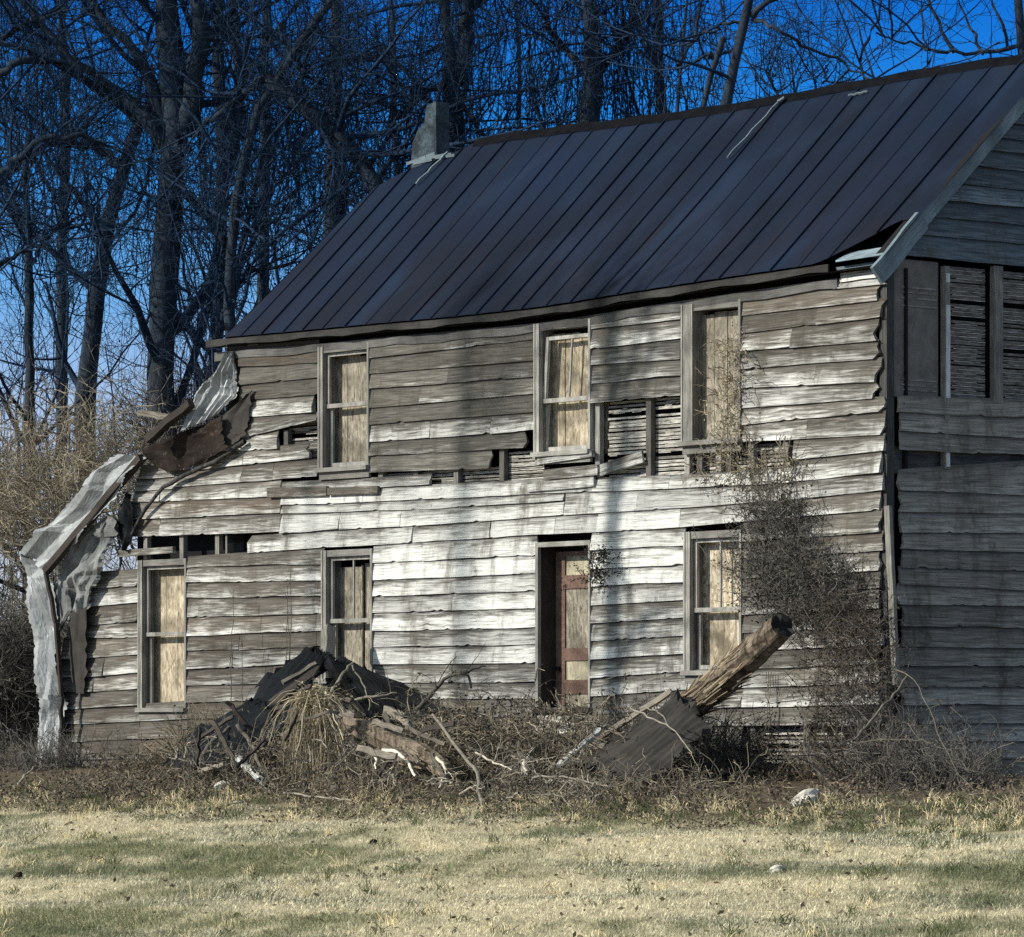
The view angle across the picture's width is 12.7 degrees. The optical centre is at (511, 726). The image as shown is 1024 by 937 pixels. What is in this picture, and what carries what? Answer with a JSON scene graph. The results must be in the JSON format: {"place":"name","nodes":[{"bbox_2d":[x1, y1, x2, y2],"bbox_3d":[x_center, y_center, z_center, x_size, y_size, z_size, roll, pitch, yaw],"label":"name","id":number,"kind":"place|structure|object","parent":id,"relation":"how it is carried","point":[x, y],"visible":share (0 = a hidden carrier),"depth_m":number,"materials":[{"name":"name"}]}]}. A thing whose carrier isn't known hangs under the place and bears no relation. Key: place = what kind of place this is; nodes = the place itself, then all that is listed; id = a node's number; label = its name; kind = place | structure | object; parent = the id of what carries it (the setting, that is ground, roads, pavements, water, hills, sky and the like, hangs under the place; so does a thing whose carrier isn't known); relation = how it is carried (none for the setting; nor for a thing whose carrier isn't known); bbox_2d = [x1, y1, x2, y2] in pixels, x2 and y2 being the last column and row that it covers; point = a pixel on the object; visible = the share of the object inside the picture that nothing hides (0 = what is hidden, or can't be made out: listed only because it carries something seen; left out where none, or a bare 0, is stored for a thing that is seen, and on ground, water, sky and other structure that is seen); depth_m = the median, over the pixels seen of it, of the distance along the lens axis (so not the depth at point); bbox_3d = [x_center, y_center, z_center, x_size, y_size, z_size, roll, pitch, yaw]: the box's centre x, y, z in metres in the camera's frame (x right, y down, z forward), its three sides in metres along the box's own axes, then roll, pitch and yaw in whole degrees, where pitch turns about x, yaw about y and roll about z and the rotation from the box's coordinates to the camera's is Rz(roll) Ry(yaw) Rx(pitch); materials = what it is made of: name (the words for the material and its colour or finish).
{"place":"outdoors","nodes":[
{"label":"outdoors","id":0,"kind":"place"},
{"bbox_2d":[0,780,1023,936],"bbox_3d":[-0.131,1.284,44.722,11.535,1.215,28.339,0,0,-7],"label":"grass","id":1,"kind":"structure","parent":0,"point":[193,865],"depth_m":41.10,"materials":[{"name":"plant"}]},
{"bbox_2d":[0,732,1023,936],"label":"ground","id":2,"kind":"structure","parent":0,"point":[12,775],"depth_m":42.92,"materials":[{"name":"plant"}]},
{"bbox_2d":[0,524,68,763],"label":"bramble bush","id":3,"kind":"object","parent":2,"relation":"on","point":[19,702],"visible":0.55,"depth_m":72.44,"materials":[{"name":"plant"}]},
{"bbox_2d":[0,374,151,627],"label":"bramble bush","id":4,"kind":"object","parent":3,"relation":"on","point":[43,520],"visible":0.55,"depth_m":74.75,"materials":[{"name":"plant"}]},
{"bbox_2d":[19,555,67,762],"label":"tin sheet","id":5,"kind":"object","parent":2,"relation":"on","point":[37,602],"visible":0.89,"depth_m":65.52,"materials":[{"name":"silver metal"}]},
{"bbox_2d":[43,573,63,757],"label":"rafter","id":6,"kind":"object","parent":2,"relation":"on","point":[57,645],"visible":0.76,"depth_m":65.04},
{"bbox_2d":[0,720,119,773],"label":"dry shrub","id":7,"kind":"object","parent":2,"relation":"on","point":[58,761],"visible":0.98,"depth_m":63.86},
{"bbox_2d":[0,375,122,587],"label":"bramble bush","id":8,"kind":"object","parent":2,"relation":"on","point":[5,461],"visible":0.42,"depth_m":78.70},
{"bbox_2d":[0,490,136,754],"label":"undergrowth","id":9,"kind":"object","parent":2,"relation":"on","point":[14,576],"depth_m":85.54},
{"bbox_2d":[0,0,155,645],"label":"bare tree","id":10,"kind":"object","parent":2,"relation":"on","point":[63,319],"visible":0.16,"depth_m":101.89,"materials":[{"name":"brown plant"}]},
{"bbox_2d":[0,0,231,759],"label":"bare tree","id":11,"kind":"object","parent":2,"relation":"on","point":[29,301],"visible":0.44,"depth_m":81.93,"materials":[{"name":"brown plant"}]},
{"bbox_2d":[0,157,240,752],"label":"distant woods","id":12,"kind":"object","parent":2,"relation":"on","point":[35,418],"visible":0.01,"depth_m":107.86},
{"bbox_2d":[0,0,244,567],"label":"bare tree","id":13,"kind":"object","parent":2,"relation":"on","point":[78,384],"visible":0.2,"depth_m":83.94,"materials":[{"name":"brown plant"}]},
{"bbox_2d":[84,731,179,772],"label":"dry shrub","id":14,"kind":"object","parent":2,"relation":"on","point":[121,759],"visible":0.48,"depth_m":62.59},
{"bbox_2d":[0,0,340,598],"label":"bare tree","id":15,"kind":"object","parent":2,"relation":"on","point":[16,159],"visible":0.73,"depth_m":79.70,"materials":[{"name":"brown plant"}]},
{"bbox_2d":[112,694,284,774],"bbox_3d":[-4.218,0.194,61.132,2.268,1.247,2.453,0,0,-40],"label":"dry shrub","id":16,"kind":"object","parent":2,"relation":"on","point":[175,738],"visible":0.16,"depth_m":61.09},
{"bbox_2d":[0,0,442,542],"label":"bare tree","id":17,"kind":"object","parent":2,"relation":"on","point":[195,75],"visible":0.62,"depth_m":79.77,"materials":[{"name":"brown plant"}]},
{"bbox_2d":[0,331,188,568],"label":"bramble bush","id":18,"kind":"object","parent":17,"relation":"attached to","point":[110,444],"visible":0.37,"depth_m":78.83,"materials":[{"name":"plant"}]},
{"bbox_2d":[43,334,224,516],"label":"bramble bush","id":19,"kind":"object","parent":17,"relation":"attached to","point":[145,422],"visible":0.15,"depth_m":80.69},
{"bbox_2d":[43,0,401,420],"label":"bare tree","id":20,"kind":"object","parent":2,"relation":"on","point":[258,270],"visible":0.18,"depth_m":81.77,"materials":[{"name":"brown plant"}]},
{"bbox_2d":[101,0,485,419],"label":"bare tree","id":21,"kind":"object","parent":2,"relation":"on","point":[235,65],"visible":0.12,"depth_m":85.94,"materials":[{"name":"brown plant"}]},
{"bbox_2d":[144,0,483,328],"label":"bare tree","id":22,"kind":"object","parent":2,"relation":"on","point":[262,137],"visible":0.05,"depth_m":99.90,"materials":[{"name":"brown plant"}]},
{"bbox_2d":[1,0,704,470],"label":"bare tree","id":23,"kind":"object","parent":2,"relation":"on","point":[231,282],"visible":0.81,"depth_m":77.89,"materials":[{"name":"brown plant"}]},
{"bbox_2d":[13,733,767,804],"bbox_3d":[-1.809,0.566,55.489,4.436,1.020,9.912,0,0,-40],"label":"brush","id":24,"kind":"object","parent":2,"relation":"on","point":[338,782],"visible":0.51,"depth_m":54.71,"materials":[{"name":"plant"}]},
{"bbox_2d":[185,743,242,778],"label":"fallen branch","id":25,"kind":"object","parent":24,"relation":"on","point":[211,752],"visible":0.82,"depth_m":56.69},
{"bbox_2d":[190,736,223,764],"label":"fallen branch","id":26,"kind":"object","parent":25,"relation":"on","point":[191,762],"visible":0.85,"depth_m":56.51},
{"bbox_2d":[190,715,234,744],"bbox_3d":[-3.677,0.043,56.466,0.766,0.374,0.071,0,0,42],"label":"board","id":27,"kind":"object","parent":26,"relation":"on","point":[220,724],"visible":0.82,"depth_m":56.42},
{"bbox_2d":[210,720,234,756],"bbox_3d":[-3.486,0.150,55.463,0.305,0.461,0.083,0,0,-1],"label":"board","id":28,"kind":"object","parent":24,"relation":"on","point":[221,736],"visible":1,"depth_m":55.44,"materials":[{"name":"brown wood"}]},
{"bbox_2d":[235,724,274,784],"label":"fallen branch","id":29,"kind":"object","parent":24,"relation":"on","point":[240,730],"visible":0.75,"depth_m":56.88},
{"bbox_2d":[356,745,397,759],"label":"board","id":30,"kind":"object","parent":24,"relation":"on","point":[379,753],"visible":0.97,"depth_m":53.45,"materials":[{"name":"brown wood"}]},
{"bbox_2d":[341,716,452,777],"bbox_3d":[-1.293,0.237,54.456,0.357,0.711,3.339,0,0,-22],"label":"log","id":31,"kind":"object","parent":24,"relation":"on","point":[380,738],"visible":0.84,"depth_m":54.44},
{"bbox_2d":[378,748,416,787],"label":"fallen branch","id":32,"kind":"object","parent":24,"relation":"on","point":[401,756],"visible":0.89,"depth_m":53.31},
{"bbox_2d":[419,756,463,802],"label":"fallen branch","id":33,"kind":"object","parent":24,"relation":"on","point":[437,758],"visible":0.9,"depth_m":52.02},
{"bbox_2d":[145,663,637,794],"bbox_3d":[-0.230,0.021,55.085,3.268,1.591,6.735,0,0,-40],"label":"brush","id":34,"kind":"object","parent":2,"relation":"on","point":[553,725],"visible":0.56,"depth_m":54.01,"materials":[{"name":"plant"}]},
{"bbox_2d":[198,726,230,766],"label":"fallen branch","id":35,"kind":"object","parent":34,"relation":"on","point":[213,740],"visible":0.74,"depth_m":58.14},
{"bbox_2d":[163,697,292,770],"bbox_3d":[-3.420,0.100,58.381,1.130,0.958,3.040,0,0,-23],"label":"roof sheet","id":36,"kind":"object","parent":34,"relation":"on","point":[255,708],"visible":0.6,"depth_m":58.58,"materials":[{"name":"black metal"}]},
{"bbox_2d":[244,646,330,727],"bbox_3d":[-2.739,-0.507,58.734,1.015,1.091,2.970,0,0,-15],"label":"roof sheet","id":37,"kind":"object","parent":36,"relation":"on","point":[270,684],"visible":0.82,"depth_m":59.43,"materials":[{"name":"black metal"}]},
{"bbox_2d":[268,666,326,704],"bbox_3d":[-2.714,-0.521,58.611,0.786,0.507,0.236,0,0,-36],"label":"board","id":38,"kind":"object","parent":37,"relation":"on","point":[307,676],"visible":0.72,"depth_m":58.58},
{"bbox_2d":[281,662,316,684],"bbox_3d":[-2.723,-0.676,58.972,0.478,0.309,0.084,0,0,-15],"label":"board","id":39,"kind":"object","parent":37,"relation":"on","point":[300,673],"visible":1,"depth_m":58.95,"materials":[{"name":"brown wood"}]},
{"bbox_2d":[225,701,255,733],"bbox_3d":[-3.318,-0.106,56.388,0.430,0.416,0.068,0,0,25],"label":"board","id":40,"kind":"object","parent":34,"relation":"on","point":[249,727],"visible":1,"depth_m":56.37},
{"bbox_2d":[237,678,381,787],"bbox_3d":[-2.410,0.169,56.326,1.981,1.525,1.641,0,0,-25],"label":"straw mound","id":41,"kind":"object","parent":34,"relation":"on","point":[312,701],"visible":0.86,"depth_m":56.17,"materials":[{"name":"plant"}]},
{"bbox_2d":[335,655,426,717],"bbox_3d":[-1.690,-0.511,58.429,1.091,0.830,2.609,0,0,-18],"label":"roof sheet","id":42,"kind":"object","parent":34,"relation":"on","point":[374,683],"visible":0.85,"depth_m":58.15,"materials":[{"name":"black metal"}]},
{"bbox_2d":[318,652,371,715],"bbox_3d":[-2.245,-0.535,58.144,0.537,0.845,2.384,0,0,-14],"label":"roof sheet","id":43,"kind":"object","parent":42,"relation":"on","point":[331,666],"visible":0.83,"depth_m":57.92,"materials":[{"name":"black metal"}]},
{"bbox_2d":[320,623,335,665],"bbox_3d":[-2.389,-1.031,59.696,0.212,0.604,0.553,0,0,2],"label":"post","id":44,"kind":"object","parent":43,"relation":"on","point":[328,639],"visible":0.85,"depth_m":59.70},
{"bbox_2d":[371,719,404,732],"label":"board","id":45,"kind":"object","parent":34,"relation":"on","point":[380,723],"visible":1,"depth_m":54.47,"materials":[{"name":"brown wood"}]},
{"bbox_2d":[405,725,445,745],"bbox_3d":[-1.015,0.106,53.984,0.052,0.248,0.756,0,0,-38],"label":"board","id":46,"kind":"object","parent":34,"relation":"on","point":[424,735],"visible":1,"depth_m":53.98,"materials":[{"name":"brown wood"}]},
{"bbox_2d":[421,721,455,733],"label":"board","id":47,"kind":"object","parent":34,"relation":"on","point":[433,727],"visible":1,"depth_m":53.63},
{"bbox_2d":[415,654,471,711],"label":"fallen branch","id":48,"kind":"object","parent":34,"relation":"on","point":[434,689],"visible":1,"depth_m":56.17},
{"bbox_2d":[555,724,606,767],"bbox_3d":[0.803,0.231,53.059,0.163,0.504,0.846,0,0,38],"label":"board","id":49,"kind":"object","parent":34,"relation":"on","point":[596,733],"visible":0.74,"depth_m":53.07,"materials":[{"name":"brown wood"}]},
{"bbox_2d":[587,688,672,747],"bbox_3d":[1.358,-0.086,53.562,1.094,0.708,0.083,0,0,21],"label":"board","id":50,"kind":"object","parent":34,"relation":"on","point":[663,696],"visible":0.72,"depth_m":53.51,"materials":[{"name":"brown wood"}]},
{"bbox_2d":[248,0,570,285],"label":"bare tree","id":51,"kind":"object","parent":2,"relation":"on","point":[335,187],"visible":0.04,"depth_m":91.90,"materials":[{"name":"brown plant"}]},
{"bbox_2d":[136,0,728,336],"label":"bare tree","id":52,"kind":"object","parent":2,"relation":"on","point":[463,20],"visible":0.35,"depth_m":78.59,"materials":[{"name":"brown plant"}]},
{"bbox_2d":[260,0,604,226],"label":"bare tree","id":53,"kind":"object","parent":2,"relation":"on","point":[392,26],"visible":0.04,"depth_m":90.59,"materials":[{"name":"brown plant"}]},
{"bbox_2d":[431,713,498,811],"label":"fallen branch","id":54,"kind":"object","parent":2,"relation":"on","point":[458,749],"visible":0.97,"depth_m":51.91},
{"bbox_2d":[360,0,610,146],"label":"bare tree","id":55,"kind":"object","parent":2,"relation":"on","point":[520,68],"visible":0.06,"depth_m":92.99,"materials":[{"name":"brown plant"}]},
{"bbox_2d":[425,721,559,777],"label":"dry shrub","id":56,"kind":"object","parent":2,"relation":"on","point":[489,757],"visible":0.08,"depth_m":55.87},
{"bbox_2d":[0,747,1023,835],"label":"leaf litter","id":57,"kind":"object","parent":2,"relation":"on","point":[788,802],"visible":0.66,"depth_m":49.95,"materials":[{"name":"plant"}]},
{"bbox_2d":[54,55,1023,776],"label":"farmhouse","id":58,"kind":"object","parent":2,"relation":"on","point":[470,379],"visible":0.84,"depth_m":57.04,"materials":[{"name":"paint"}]},
{"bbox_2d":[68,606,87,693],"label":"metal sheet","id":59,"kind":"object","parent":58,"relation":"hanging from","point":[78,645],"visible":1,"depth_m":64.97,"materials":[{"name":"metal"}]},
{"bbox_2d":[54,521,117,629],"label":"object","id":60,"kind":"object","parent":58,"relation":"attached to","point":[80,570],"visible":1,"depth_m":64.78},
{"bbox_2d":[54,587,71,633],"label":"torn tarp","id":61,"kind":"object","parent":60,"relation":"hanging from","point":[63,608],"visible":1,"depth_m":65.08,"materials":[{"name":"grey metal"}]},
{"bbox_2d":[92,516,117,536],"bbox_3d":[-5.693,-2.806,64.327,0.074,0.325,0.665,0,0,-40],"label":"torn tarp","id":62,"kind":"object","parent":60,"relation":"on","point":[109,530],"visible":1,"depth_m":64.28,"materials":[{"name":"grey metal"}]},
{"bbox_2d":[42,454,145,573],"bbox_3d":[-5.863,-2.955,64.435,0.111,1.606,2.199,0,0,-44],"label":"rafter","id":63,"kind":"object","parent":58,"relation":"attached to","point":[60,553],"visible":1,"depth_m":64.41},
{"bbox_2d":[20,454,145,568],"bbox_3d":[-6.043,-2.985,64.690,0.259,1.616,2.912,0,0,-42],"label":"tin sheet","id":64,"kind":"object","parent":63,"relation":"on","point":[42,545],"visible":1,"depth_m":64.77,"materials":[{"name":"silver metal"}]},
{"bbox_2d":[117,492,134,550],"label":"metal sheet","id":65,"kind":"object","parent":58,"relation":"hanging from","point":[125,521],"visible":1,"depth_m":64.06,"materials":[{"name":"black metal"}]},
{"bbox_2d":[135,558,188,718],"bbox_3d":[-4.741,-1.201,63.631,0.300,2.205,1.211,0,0,-40],"label":"window","id":66,"kind":"structure","parent":58,"relation":"in","point":[162,599],"depth_m":63.91,"materials":[{"name":"wood"}]},
{"bbox_2d":[144,400,194,443],"bbox_3d":[-4.675,-4.150,62.807,0.858,0.561,0.141,0,0,39],"label":"rafter","id":67,"kind":"object","parent":58,"relation":"attached to","point":[164,425],"visible":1,"depth_m":62.77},
{"bbox_2d":[137,410,168,419],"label":"board","id":68,"kind":"object","parent":67,"relation":"attached to","point":[156,415],"visible":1,"depth_m":62.98,"materials":[{"name":"brown wood"}]},
{"bbox_2d":[142,416,227,472],"bbox_3d":[-4.446,-3.841,62.944,0.156,0.713,2.039,0,0,-40],"label":"rotten decking","id":69,"kind":"object","parent":58,"relation":"attached to","point":[194,446],"visible":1,"depth_m":62.92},
{"bbox_2d":[131,439,246,534],"bbox_3d":[-4.458,-3.258,63.033,0.106,1.215,2.656,0,0,-40],"label":"torn roof edge","id":70,"kind":"object","parent":58,"relation":"attached to","point":[232,449],"visible":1,"depth_m":62.96,"materials":[{"name":"brown metal"}]},
{"bbox_2d":[181,351,238,431],"bbox_3d":[-4.080,-4.543,62.532,1.037,1.069,0.204,0,0,37],"label":"torn sheet","id":71,"kind":"object","parent":58,"relation":"attached to","point":[216,393],"visible":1,"depth_m":62.49,"materials":[{"name":"silver metal"}]},
{"bbox_2d":[215,390,251,443],"bbox_3d":[-3.750,-4.171,62.214,0.762,0.727,0.063,0,0,43],"label":"torn sheet","id":72,"kind":"object","parent":58,"relation":"attached to","point":[235,419],"visible":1,"depth_m":62.20,"materials":[{"name":"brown metal"}]},
{"bbox_2d":[315,342,370,479],"bbox_3d":[-2.122,-4.131,60.510,0.300,1.757,1.157,0,0,-40],"label":"window","id":73,"kind":"structure","parent":58,"relation":"in","point":[343,375],"depth_m":60.77,"materials":[{"name":"wood"}]},
{"bbox_2d":[318,548,373,690],"bbox_3d":[-2.065,-1.391,60.442,0.300,1.853,1.191,0,0,-40],"label":"window","id":74,"kind":"structure","parent":58,"relation":"in","point":[342,588],"depth_m":60.68,"materials":[{"name":"wood"}]},
{"bbox_2d":[532,540,592,712],"bbox_3d":[0.745,-1.217,57.187,0.380,2.148,1.077,0,0,-40],"label":"door","id":75,"kind":"structure","parent":58,"relation":"in","point":[563,627],"depth_m":57.47,"materials":[{"name":"red paint"}]},
{"bbox_2d":[530,318,608,464],"bbox_3d":[0.713,-4.139,57.132,0.300,1.761,1.152,0,0,-40],"label":"window","id":76,"kind":"structure","parent":58,"relation":"in","point":[563,412],"depth_m":57.37,"materials":[{"name":"wood"}]},
{"bbox_2d":[562,538,620,573],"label":"dried vine clump","id":77,"kind":"object","parent":58,"relation":"hanging from","point":[601,553],"visible":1,"depth_m":56.43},
{"bbox_2d":[561,557,627,596],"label":"dried vine clump","id":78,"kind":"object","parent":58,"relation":"hanging from","point":[596,575],"visible":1,"depth_m":56.41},
{"bbox_2d":[680,529,743,683],"bbox_3d":[2.498,-1.423,55.004,0.300,1.822,1.133,0,0,-40],"label":"window","id":79,"kind":"structure","parent":58,"relation":"in","point":[707,637],"depth_m":55.28,"materials":[{"name":"wood"}]},
{"bbox_2d":[678,299,747,454],"bbox_3d":[2.468,-4.167,55.040,0.300,1.798,1.127,0,0,-40],"label":"window","id":80,"kind":"structure","parent":58,"relation":"in","point":[697,326],"depth_m":55.24,"materials":[{"name":"wood"}]},
{"bbox_2d":[692,325,762,462],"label":"dead vine","id":81,"kind":"object","parent":58,"relation":"attached to","point":[725,387],"visible":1,"depth_m":54.63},
{"bbox_2d":[680,429,812,508],"bbox_3d":[2.830,-3.032,54.426,1.085,1.000,2.348,0,0,-40],"label":"dead vine","id":82,"kind":"object","parent":58,"relation":"hanging from","point":[740,470],"visible":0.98,"depth_m":54.38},
{"bbox_2d":[682,405,924,758],"bbox_3d":[3.415,-1.636,53.337,1.615,4.366,3.775,0,0,-35],"label":"climbing vine","id":83,"kind":"object","parent":58,"relation":"attached to","point":[823,590],"visible":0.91,"depth_m":53.17,"materials":[{"name":"plant"}]},
{"bbox_2d":[476,722,622,783],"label":"dry shrub","id":84,"kind":"object","parent":2,"relation":"on","point":[548,753],"visible":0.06,"depth_m":54.76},
{"bbox_2d":[429,0,729,128],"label":"bare tree","id":85,"kind":"object","parent":2,"relation":"on","point":[662,57],"visible":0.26,"depth_m":77.29,"materials":[{"name":"brown plant"}]},
{"bbox_2d":[532,775,626,802],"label":"fallen branch","id":86,"kind":"object","parent":2,"relation":"on","point":[560,776],"visible":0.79,"depth_m":50.15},
{"bbox_2d":[355,0,853,190],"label":"bare tree","id":87,"kind":"object","parent":2,"relation":"on","point":[602,66],"visible":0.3,"depth_m":76.71,"materials":[{"name":"brown plant"}]},
{"bbox_2d":[574,687,714,795],"bbox_3d":[1.583,0.169,51.806,1.457,1.244,1.891,0,0,-21],"label":"roof sheet","id":88,"kind":"object","parent":2,"relation":"on","point":[681,715],"visible":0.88,"depth_m":51.80,"materials":[{"name":"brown metal"}]},
{"bbox_2d":[531,660,771,775],"bbox_3d":[1.439,0.066,54.551,2.066,1.679,3.399,0,0,-40],"label":"dry shrub","id":89,"kind":"object","parent":2,"relation":"on","point":[638,718],"visible":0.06,"depth_m":54.28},
{"bbox_2d":[543,734,776,812],"bbox_3d":[1.462,0.528,49.972,3.198,0.888,1.785,0,0,44],"label":"dry shrub","id":90,"kind":"object","parent":2,"relation":"on","point":[691,784],"visible":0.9,"depth_m":49.82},
{"bbox_2d":[657,1,747,107],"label":"bare tree","id":91,"kind":"object","parent":2,"relation":"on","point":[720,48],"visible":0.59,"depth_m":70.95,"materials":[{"name":"brown plant"}]},
{"bbox_2d":[644,614,793,720],"bbox_3d":[2.091,-0.360,52.933,0.517,1.799,3.726,0,0,-33],"label":"log","id":92,"kind":"object","parent":2,"relation":"on","point":[737,667],"visible":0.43,"depth_m":52.00,"materials":[{"name":"wood"}]},
{"bbox_2d":[648,702,802,784],"bbox_3d":[2.445,0.232,53.250,2.181,1.161,2.266,0,0,-40],"label":"dry shrub","id":93,"kind":"object","parent":2,"relation":"on","point":[710,750],"visible":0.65,"depth_m":52.99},
{"bbox_2d":[561,0,915,120],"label":"bare tree","id":94,"kind":"object","parent":2,"relation":"on","point":[683,53],"visible":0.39,"depth_m":74.35,"materials":[{"name":"brown plant"}]},
{"bbox_2d":[484,0,1023,114],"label":"bare tree","id":95,"kind":"object","parent":2,"relation":"on","point":[730,76],"visible":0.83,"depth_m":70.94,"materials":[{"name":"brown plant"}]},
{"bbox_2d":[684,713,888,785],"bbox_3d":[3.406,0.304,51.612,2.096,1.006,2.211,0,0,-40],"label":"dry shrub","id":96,"kind":"object","parent":2,"relation":"on","point":[795,773],"visible":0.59,"depth_m":51.64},
{"bbox_2d":[671,0,939,102],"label":"bare tree","id":97,"kind":"object","parent":2,"relation":"on","point":[790,72],"visible":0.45,"depth_m":84.81,"materials":[{"name":"brown plant"}]},
{"bbox_2d":[791,788,819,806],"bbox_3d":[3.078,0.765,48.352,0.304,0.226,0.284,0,0,-40],"label":"stone","id":98,"kind":"object","parent":2,"relation":"on","point":[810,792],"visible":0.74,"depth_m":48.27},
{"bbox_2d":[722,0,1023,67],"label":"bare tree","id":99,"kind":"object","parent":2,"relation":"on","point":[1018,9],"visible":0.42,"depth_m":72.96,"materials":[{"name":"brown plant"}]},
{"bbox_2d":[755,675,1023,791],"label":"dry shrub","id":100,"kind":"object","parent":2,"relation":"on","point":[877,754],"visible":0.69,"depth_m":50.43,"materials":[{"name":"plant"}]},
{"bbox_2d":[853,675,907,741],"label":"fallen branch","id":101,"kind":"object","parent":100,"relation":"on","point":[880,709],"visible":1,"depth_m":50.53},
{"bbox_2d":[834,0,980,79],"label":"bare tree","id":102,"kind":"object","parent":2,"relation":"on","point":[865,45],"visible":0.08,"depth_m":79.92,"materials":[{"name":"brown plant"}]},
{"bbox_2d":[841,707,1023,792],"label":"dry shrub","id":103,"kind":"object","parent":2,"relation":"on","point":[970,770],"visible":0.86,"depth_m":49.60,"materials":[{"name":"plant"}]},
{"bbox_2d":[894,669,974,794],"bbox_3d":[4.377,0.036,49.256,0.374,1.353,4.040,0,0,-5],"label":"fallen branch","id":104,"kind":"object","parent":2,"relation":"on","point":[938,735],"visible":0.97,"depth_m":48.85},
{"bbox_2d":[0,0,1023,728],"label":"sky","id":105,"kind":"structure","parent":0,"point":[984,31],"materials":[{"name":"blue"}]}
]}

